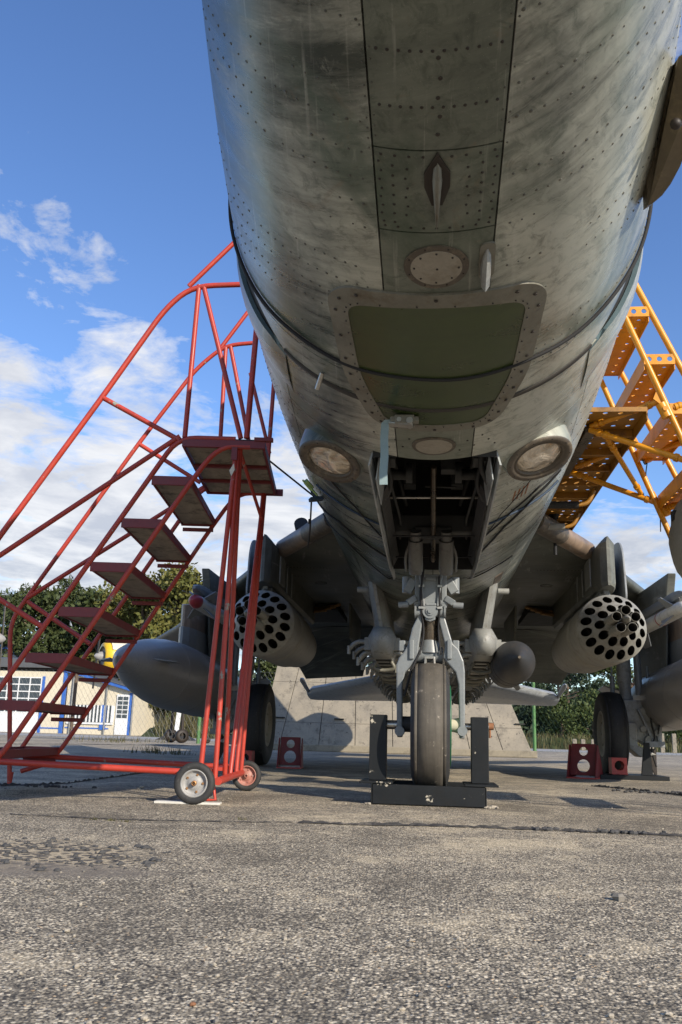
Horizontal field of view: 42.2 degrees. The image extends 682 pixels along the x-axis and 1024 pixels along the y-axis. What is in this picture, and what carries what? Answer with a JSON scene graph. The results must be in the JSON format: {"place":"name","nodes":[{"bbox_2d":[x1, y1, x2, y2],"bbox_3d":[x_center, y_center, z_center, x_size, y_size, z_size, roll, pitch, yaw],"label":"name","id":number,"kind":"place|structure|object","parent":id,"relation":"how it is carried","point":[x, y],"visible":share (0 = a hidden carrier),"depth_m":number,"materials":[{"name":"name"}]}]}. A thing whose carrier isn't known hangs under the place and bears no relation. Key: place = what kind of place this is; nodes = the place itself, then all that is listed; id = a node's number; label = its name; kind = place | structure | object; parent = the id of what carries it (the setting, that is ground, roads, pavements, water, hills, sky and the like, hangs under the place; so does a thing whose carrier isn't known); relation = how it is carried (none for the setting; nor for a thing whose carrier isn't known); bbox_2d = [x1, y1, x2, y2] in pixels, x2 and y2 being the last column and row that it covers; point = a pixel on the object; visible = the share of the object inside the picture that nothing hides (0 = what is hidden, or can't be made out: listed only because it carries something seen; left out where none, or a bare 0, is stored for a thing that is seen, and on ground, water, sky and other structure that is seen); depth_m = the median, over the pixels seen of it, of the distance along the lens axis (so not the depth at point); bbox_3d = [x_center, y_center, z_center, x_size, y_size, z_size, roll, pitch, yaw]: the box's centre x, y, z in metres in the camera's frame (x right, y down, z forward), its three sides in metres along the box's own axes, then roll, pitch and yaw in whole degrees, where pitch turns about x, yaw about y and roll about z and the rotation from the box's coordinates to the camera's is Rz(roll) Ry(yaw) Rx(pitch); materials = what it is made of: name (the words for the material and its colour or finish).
{"place":"outdoors","nodes":[
{"label":"outdoors","id":0,"kind":"place"},
{"bbox_2d":[0,606,5,665],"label":"propeller plane","id":1,"kind":"object","parent":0,"point":[2,638],"visible":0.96,"depth_m":21.80,"materials":[{"name":"white metal"}]},
{"bbox_2d":[0,837,171,871],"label":"broken asphalt","id":2,"kind":"structure","parent":0,"point":[148,863],"depth_m":2.37,"materials":[{"name":"grey asphalt"}]},
{"bbox_2d":[63,734,246,821],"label":"joint grass","id":3,"kind":"structure","parent":0,"point":[155,752],"depth_m":13.66,"materials":[{"name":"green plant"}]},
{"bbox_2d":[0,732,681,1023],"bbox_3d":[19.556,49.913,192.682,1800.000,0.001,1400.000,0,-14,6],"label":"apron","id":4,"kind":"object","parent":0,"point":[257,980],"depth_m":1.86,"materials":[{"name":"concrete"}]},
{"bbox_2d":[1,646,18,656],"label":"hall","id":5,"kind":"structure","parent":4,"relation":"on","point":[5,647],"depth_m":80.64,"materials":[{"name":"grey"}]},
{"bbox_2d":[0,582,40,649],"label":"pine tree","id":6,"kind":"object","parent":4,"relation":"on","point":[21,592],"visible":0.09,"depth_m":87.71,"materials":[{"name":"green plant"}]},
{"bbox_2d":[0,585,81,656],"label":"pine tree","id":7,"kind":"object","parent":4,"relation":"on","point":[46,600],"visible":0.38,"depth_m":81.22,"materials":[{"name":"green plant"}]},
{"bbox_2d":[0,772,141,785],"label":"joint seal","id":8,"kind":"object","parent":4,"relation":"on","point":[50,783],"visible":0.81,"depth_m":5.53,"materials":[{"name":"black rubber"}]},
{"bbox_2d":[54,575,94,639],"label":"pine tree","id":9,"kind":"object","parent":4,"relation":"on","point":[63,583],"visible":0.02,"depth_m":84.40,"materials":[{"name":"green plant"}]},
{"bbox_2d":[0,657,162,735],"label":"hall","id":10,"kind":"structure","parent":4,"relation":"on","point":[29,669],"depth_m":58.93,"materials":[{"name":"beige paint"}]},
{"bbox_2d":[0,676,42,732],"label":"roller door","id":11,"kind":"structure","parent":10,"relation":"in","point":[37,683],"depth_m":59.10,"materials":[{"name":"white glass"}]},
{"bbox_2d":[66,704,114,724],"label":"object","id":12,"kind":"structure","parent":10,"relation":"in","point":[96,712],"depth_m":58.52,"materials":[{"name":"white wood"}]},
{"bbox_2d":[114,694,129,734],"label":"door","id":13,"kind":"structure","parent":10,"relation":"in","point":[120,707],"depth_m":58.36,"materials":[{"name":"white wood"}]},
{"bbox_2d":[44,585,122,658],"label":"pine tree","id":14,"kind":"object","parent":4,"relation":"on","point":[88,599],"visible":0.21,"depth_m":79.66,"materials":[{"name":"green plant"}]},
{"bbox_2d":[90,589,127,658],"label":"pine tree","id":15,"kind":"object","parent":4,"relation":"on","point":[101,640],"visible":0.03,"depth_m":79.91,"materials":[{"name":"green plant"}]},
{"bbox_2d":[79,571,173,712],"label":"oak tree","id":16,"kind":"object","parent":4,"relation":"on","point":[128,615],"visible":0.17,"depth_m":71.94,"materials":[{"name":"green plant"}]},
{"bbox_2d":[0,669,273,743],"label":"chain link fence","id":17,"kind":"object","parent":4,"relation":"on","point":[199,723],"visible":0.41,"depth_m":27.73,"materials":[{"name":"grey metal"}]},
{"bbox_2d":[0,241,282,804],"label":"boarding steps","id":18,"kind":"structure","parent":4,"relation":"on","point":[234,469],"depth_m":4.78,"materials":[{"name":"red paint"}]},
{"bbox_2d":[9,813,289,821],"bbox_3d":[-0.736,1.178,3.393,1.101,0.004,0.106,2,-14,-1],"label":"joint seal","id":19,"kind":"object","parent":4,"relation":"on","point":[145,819],"visible":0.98,"depth_m":3.38,"materials":[{"name":"black rubber"}]},
{"bbox_2d":[92,638,210,742],"bbox_3d":[-5.635,5.281,26.954,4.050,3.373,1.000,11,-17,-33],"label":"propeller plane","id":20,"kind":"object","parent":4,"relation":"on","point":[106,650],"visible":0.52,"depth_m":26.45,"materials":[{"name":"metal"}]},
{"bbox_2d":[88,744,230,746],"bbox_3d":[-4.618,5.268,19.962,0.878,0.017,8.450,-9,-18,36],"label":"joint seal","id":21,"kind":"object","parent":4,"relation":"on","point":[161,745],"visible":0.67,"depth_m":20.98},
{"bbox_2d":[118,562,202,720],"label":"oak tree","id":22,"kind":"object","parent":4,"relation":"on","point":[190,577],"visible":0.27,"depth_m":65.90,"materials":[{"name":"green plant"}]},
{"bbox_2d":[156,712,194,740],"bbox_3d":[-6.493,8.184,35.170,1.550,1.756,0.600,0,-14,6],"label":"marker post","id":23,"kind":"object","parent":4,"relation":"on","point":[176,728],"visible":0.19,"depth_m":35.03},
{"bbox_2d":[153,707,201,724],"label":"leafy tree","id":24,"kind":"object","parent":4,"relation":"on","point":[163,711],"visible":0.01,"depth_m":63.38,"materials":[{"name":"green plant"}]},
{"bbox_2d":[154,800,221,804],"bbox_3d":[-0.724,1.375,4.180,0.310,0.011,0.070,1,-14,1],"label":"plank","id":25,"kind":"object","parent":4,"relation":"on","point":[182,802],"visible":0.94,"depth_m":4.15,"materials":[{"name":"white wood"}]},
{"bbox_2d":[239,750,254,762],"bbox_3d":[-0.994,2.576,9.232,0.150,0.160,0.160,0,-14,6],"label":"chock block","id":26,"kind":"object","parent":4,"relation":"on","point":[250,754],"depth_m":9.17,"materials":[{"name":"red metal"}]},
{"bbox_2d":[254,657,276,684],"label":"pine tree","id":27,"kind":"object","parent":4,"relation":"on","point":[267,668],"visible":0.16,"depth_m":74.48,"materials":[{"name":"green plant"}]},
{"bbox_2d":[276,737,302,768],"bbox_3d":[-0.524,2.503,9.193,0.249,0.310,0.400,1,-14,2],"label":"wheel chock","id":28,"kind":"object","parent":4,"relation":"on","point":[296,749],"visible":1,"depth_m":9.15,"materials":[{"name":"red metal"}]},
{"bbox_2d":[0,779,679,1023],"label":"loose grit","id":29,"kind":"object","parent":4,"relation":"on","point":[274,1021],"visible":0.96,"depth_m":1.42,"materials":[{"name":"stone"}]},
{"bbox_2d":[0,783,681,834],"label":"crumbled tar","id":30,"kind":"object","parent":4,"relation":"on","point":[611,831],"visible":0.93,"depth_m":3.43,"materials":[{"name":"stone"}]},
{"bbox_2d":[52,652,679,737],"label":"wood","id":31,"kind":"object","parent":4,"relation":"on","point":[525,728],"visible":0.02,"depth_m":104.87,"materials":[{"name":"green plant"}]},
{"bbox_2d":[155,0,681,785],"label":"fighter jet","id":32,"kind":"object","parent":4,"relation":"on","point":[441,188],"visible":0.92,"depth_m":2.46,"materials":[{"name":"paint"}]},
{"bbox_2d":[100,633,270,718],"bbox_3d":[-1.561,1.846,9.461,0.796,0.656,4.950,0,-16,6],"label":"drop tank","id":33,"kind":"object","parent":32,"relation":"attached to","point":[169,675],"visible":0.88,"depth_m":7.94,"materials":[{"name":"grey metal"}]},
{"bbox_2d":[182,590,229,640],"bbox_3d":[-1.148,0.978,8.357,0.274,0.274,2.131,0,-14,6],"label":"air missile","id":34,"kind":"object","parent":32,"relation":"attached to","point":[200,605],"visible":0.65,"depth_m":7.70,"materials":[{"name":"metal"}]},
{"bbox_2d":[229,590,316,666],"bbox_3d":[-0.537,1.038,7.605,0.510,0.545,2.790,0,-14,6],"label":"rocket pod","id":35,"kind":"object","parent":32,"relation":"hanging from","point":[285,638],"visible":0.76,"depth_m":6.83,"materials":[{"name":"grey metal"}]},
{"bbox_2d":[302,479,323,547],"bbox_3d":[-0.144,0.017,4.987,0.122,0.250,0.637,1,-14,2],"label":"ratchet","id":36,"kind":"object","parent":32,"relation":"attached to","point":[310,487],"visible":0.98,"depth_m":4.74,"materials":[{"name":"metal"}]},
{"bbox_2d":[316,484,378,524],"bbox_3d":[0.025,-0.044,4.406,0.359,0.240,0.069,-4,-15,21],"label":"strap","id":37,"kind":"object","parent":32,"relation":"attached to","point":[340,503],"visible":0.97,"depth_m":4.37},
{"bbox_2d":[349,603,360,648],"bbox_3d":[0.156,1.323,9.916,0.024,0.390,1.397,0,-14,6],"label":"gear door","id":38,"kind":"structure","parent":32,"relation":"in","point":[354,620],"depth_m":9.72,"materials":[{"name":"paint"}]},
{"bbox_2d":[347,627,417,684],"bbox_3d":[0.410,1.273,7.537,0.525,0.310,2.660,0,-14,6],"label":"bomb rack","id":39,"kind":"object","parent":32,"relation":"attached to","point":[380,647],"visible":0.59,"depth_m":6.50,"materials":[{"name":"metal"}]},
{"bbox_2d":[368,452,398,579],"bbox_3d":[0.258,0.063,4.538,0.074,0.224,2.410,0,-14,6],"label":"bay door","id":40,"kind":"structure","parent":32,"relation":"in","point":[381,494],"depth_m":4.02,"materials":[{"name":"grey metal"}]},
{"bbox_2d":[375,674,410,703],"bbox_3d":[0.742,2.143,10.755,0.525,0.310,2.660,0,-14,6],"label":"bomb rack","id":41,"kind":"object","parent":32,"relation":"attached to","point":[386,689],"visible":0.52,"depth_m":10.14,"materials":[{"name":"metal"}]},
{"bbox_2d":[379,415,418,484],"bbox_3d":[0.193,-0.206,2.944,0.130,0.237,0.058,0,-14,6],"label":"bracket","id":42,"kind":"object","parent":32,"relation":"attached to","point":[406,421],"visible":1,"depth_m":2.95,"materials":[{"name":"metal"}]},
{"bbox_2d":[270,460,560,557],"bbox_3d":[0.449,-0.063,4.843,1.708,0.551,0.631,-6,-16,29],"label":"rope","id":43,"kind":"object","parent":32,"relation":"attached to","point":[483,549],"visible":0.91,"depth_m":4.94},
{"bbox_2d":[322,513,512,578],"bbox_3d":[0.471,0.217,5.660,1.165,0.408,0.419,4,-15,-10],"label":"rope","id":44,"kind":"object","parent":32,"relation":"attached to","point":[391,578],"visible":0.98,"depth_m":5.54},
{"bbox_2d":[228,198,652,381],"bbox_3d":[0.303,-0.889,2.833,1.376,1.011,0.020,0,-14,6],"label":"strap","id":45,"kind":"object","parent":32,"relation":"attached to","point":[553,347],"visible":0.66,"depth_m":2.73,"materials":[{"name":"fabric"}]},
{"bbox_2d":[331,461,567,536],"bbox_3d":[0.490,-0.084,4.278,1.178,0.288,0.646,0,-14,6],"label":"rope","id":46,"kind":"object","parent":32,"relation":"attached to","point":[494,527],"visible":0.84,"depth_m":4.32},
{"bbox_2d":[450,677,488,704],"bbox_3d":[1.458,2.145,10.682,0.525,0.310,2.660,0,-14,6],"label":"bomb rack","id":47,"kind":"object","parent":32,"relation":"attached to","point":[477,691],"visible":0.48,"depth_m":10.04,"materials":[{"name":"metal"}]},
{"bbox_2d":[445,628,505,686],"bbox_3d":[1.136,1.276,7.463,0.525,0.310,2.660,0,-14,6],"label":"bomb rack","id":48,"kind":"object","parent":32,"relation":"attached to","point":[479,648],"visible":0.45,"depth_m":6.41,"materials":[{"name":"metal"}]},
{"bbox_2d":[485,641,535,690],"bbox_3d":[1.284,1.179,6.741,0.309,0.309,1.610,0,-14,6],"label":"bomb","id":49,"kind":"object","parent":48,"relation":"hanging from","point":[512,663],"visible":0.96,"depth_m":6.14,"materials":[{"name":"grey metal"}]},
{"bbox_2d":[467,452,501,580],"bbox_3d":[0.686,0.065,4.495,0.074,0.224,2.410,0,-14,6],"label":"bay door","id":50,"kind":"structure","parent":32,"relation":"in","point":[486,494],"depth_m":3.87,"materials":[{"name":"grey metal"}]},
{"bbox_2d":[473,480,530,550],"bbox_3d":[0.790,-0.044,4.246,0.097,0.242,1.135,5,-15,-11],"label":"wire","id":51,"kind":"object","parent":32,"relation":"attached to","point":[508,506],"visible":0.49,"depth_m":4.07,"materials":[{"name":"metal"}]},
{"bbox_2d":[504,606,516,641],"bbox_3d":[1.867,1.329,9.740,0.024,0.390,1.397,0,-14,6],"label":"gear door","id":52,"kind":"structure","parent":32,"relation":"in","point":[510,625],"depth_m":9.47,"materials":[{"name":"paint"}]},
{"bbox_2d":[488,480,558,524],"bbox_3d":[0.904,-0.053,4.334,0.398,0.272,0.062,5,-15,-14],"label":"strap","id":53,"kind":"object","parent":32,"relation":"attached to","point":[533,501],"visible":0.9,"depth_m":4.30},
{"bbox_2d":[551,595,646,673],"bbox_3d":[2.089,1.047,7.336,0.510,0.545,2.790,0,-14,6],"label":"rocket pod","id":54,"kind":"object","parent":32,"relation":"hanging from","point":[611,631],"visible":1,"depth_m":6.55,"materials":[{"name":"grey metal"}]},
{"bbox_2d":[598,659,681,730],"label":"drop tank","id":55,"kind":"object","parent":32,"relation":"attached to","point":[659,697],"visible":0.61,"depth_m":8.64,"materials":[{"name":"grey metal"}]},
{"bbox_2d":[643,597,681,648],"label":"air missile","id":56,"kind":"object","parent":32,"relation":"attached to","point":[671,612],"visible":0.69,"depth_m":7.41,"materials":[{"name":"metal"}]},
{"bbox_2d":[359,714,498,807],"bbox_3d":[0.474,1.335,4.776,0.706,0.446,0.540,0,-14,6],"label":"wheel cradle","id":57,"kind":"object","parent":4,"relation":"on","point":[385,790],"visible":1,"depth_m":4.58,"materials":[{"name":"black metal"}]},
{"bbox_2d":[364,802,498,808],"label":"grout lumps","id":58,"kind":"object","parent":4,"relation":"on","point":[491,807],"visible":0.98,"depth_m":4.44,"materials":[{"name":"concrete"}]},
{"bbox_2d":[298,820,681,835],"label":"joint seal","id":59,"kind":"object","parent":4,"relation":"on","point":[443,824],"visible":0.96,"depth_m":3.42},
{"bbox_2d":[566,743,602,778],"bbox_3d":[2.419,2.472,8.769,0.284,0.330,0.400,-6,-16,27],"label":"wheel chock","id":60,"kind":"object","parent":4,"relation":"on","point":[591,757],"visible":0.94,"depth_m":8.72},
{"bbox_2d":[522,673,681,754],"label":"chain link fence","id":61,"kind":"object","parent":4,"relation":"on","point":[534,712],"visible":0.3,"depth_m":28.13,"materials":[{"name":"green"}]},
{"bbox_2d":[545,283,681,554],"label":"access stand","id":62,"kind":"object","parent":4,"relation":"on","point":[570,505],"visible":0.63,"depth_m":4.77,"materials":[{"name":"yellow paint"}]},
{"bbox_2d":[669,499,681,577],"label":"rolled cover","id":63,"kind":"object","parent":62,"relation":"on","point":[675,538],"visible":1,"depth_m":4.52,"materials":[{"name":"fabric"}]},
{"bbox_2d":[611,892,624,900],"bbox_3d":[0.606,0.844,1.936,0.029,0.016,0.029,5,-15,-13],"label":"pebble","id":64,"kind":"object","parent":4,"relation":"on","point":[618,896],"visible":1,"depth_m":1.93,"materials":[{"name":"stone"}]},
{"bbox_2d":[590,743,669,780],"bbox_3d":[2.912,2.527,8.989,0.660,0.360,0.650,0,-14,6],"label":"base plate","id":65,"kind":"object","parent":4,"relation":"on","point":[646,774],"visible":0.84,"depth_m":8.79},
{"bbox_2d":[608,757,627,774],"bbox_3d":[2.777,2.546,8.857,0.150,0.160,0.160,0,-14,6],"label":"chock block","id":66,"kind":"object","parent":65,"relation":"on","point":[622,770],"depth_m":8.79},
{"bbox_2d":[591,785,681,795],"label":"joint seal","id":67,"kind":"object","parent":4,"relation":"on","point":[619,787],"visible":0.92,"depth_m":6.70,"materials":[{"name":"black rubber"}]},
{"bbox_2d":[0,733,681,755],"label":"road","id":68,"kind":"structure","parent":0,"point":[129,737],"depth_m":40.29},
{"bbox_2d":[581,739,585,750],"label":"short post","id":69,"kind":"object","parent":68,"relation":"on","point":[583,742],"visible":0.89,"depth_m":43.52,"materials":[{"name":"concrete"}]},
{"bbox_2d":[660,733,664,752],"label":"short post","id":70,"kind":"object","parent":68,"relation":"on","point":[662,750],"visible":0.49,"depth_m":44.08,"materials":[{"name":"concrete"}]},
{"bbox_2d":[671,734,676,752],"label":"short post","id":71,"kind":"object","parent":68,"relation":"on","point":[674,748],"visible":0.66,"depth_m":44.06,"materials":[{"name":"concrete"}]},
{"bbox_2d":[0,0,681,735],"label":"sky","id":72,"kind":"structure","parent":0,"point":[114,195],"materials":[{"name":"blue"}]},
{"bbox_2d":[272,666,536,757],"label":"blast wall","id":73,"kind":"structure","parent":0,"point":[330,725],"depth_m":19.85,"materials":[{"name":"concrete"}]},
{"bbox_2d":[140,712,681,752],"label":"grass bank","id":74,"kind":"structure","parent":0,"point":[147,733],"depth_m":49.49,"materials":[{"name":"green plant"}]},
{"bbox_2d":[530,692,583,737],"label":"bush","id":75,"kind":"object","parent":74,"relation":"on","point":[563,716],"visible":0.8,"depth_m":51.34,"materials":[{"name":"green plant"}]},
{"bbox_2d":[516,671,608,736],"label":"leafy tree","id":76,"kind":"object","parent":74,"relation":"on","point":[596,685],"visible":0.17,"depth_m":59.33,"materials":[{"name":"green plant"}]},
{"bbox_2d":[538,673,591,734],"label":"leafy tree","id":77,"kind":"object","parent":74,"relation":"on","point":[565,691],"visible":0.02,"depth_m":69.21,"materials":[{"name":"green plant"}]},
{"bbox_2d":[565,688,599,737],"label":"bush","id":78,"kind":"object","parent":74,"relation":"on","point":[585,705],"visible":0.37,"depth_m":51.96,"materials":[{"name":"green plant"}]},
{"bbox_2d":[576,664,633,704],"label":"leafy tree","id":79,"kind":"object","parent":74,"relation":"on","point":[607,670],"visible":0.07,"depth_m":61.16,"materials":[{"name":"green plant"}]},
{"bbox_2d":[662,730,681,741],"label":"bush","id":80,"kind":"object","parent":74,"relation":"on","point":[675,732],"visible":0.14,"depth_m":49.18,"materials":[{"name":"green plant"}]}
]}

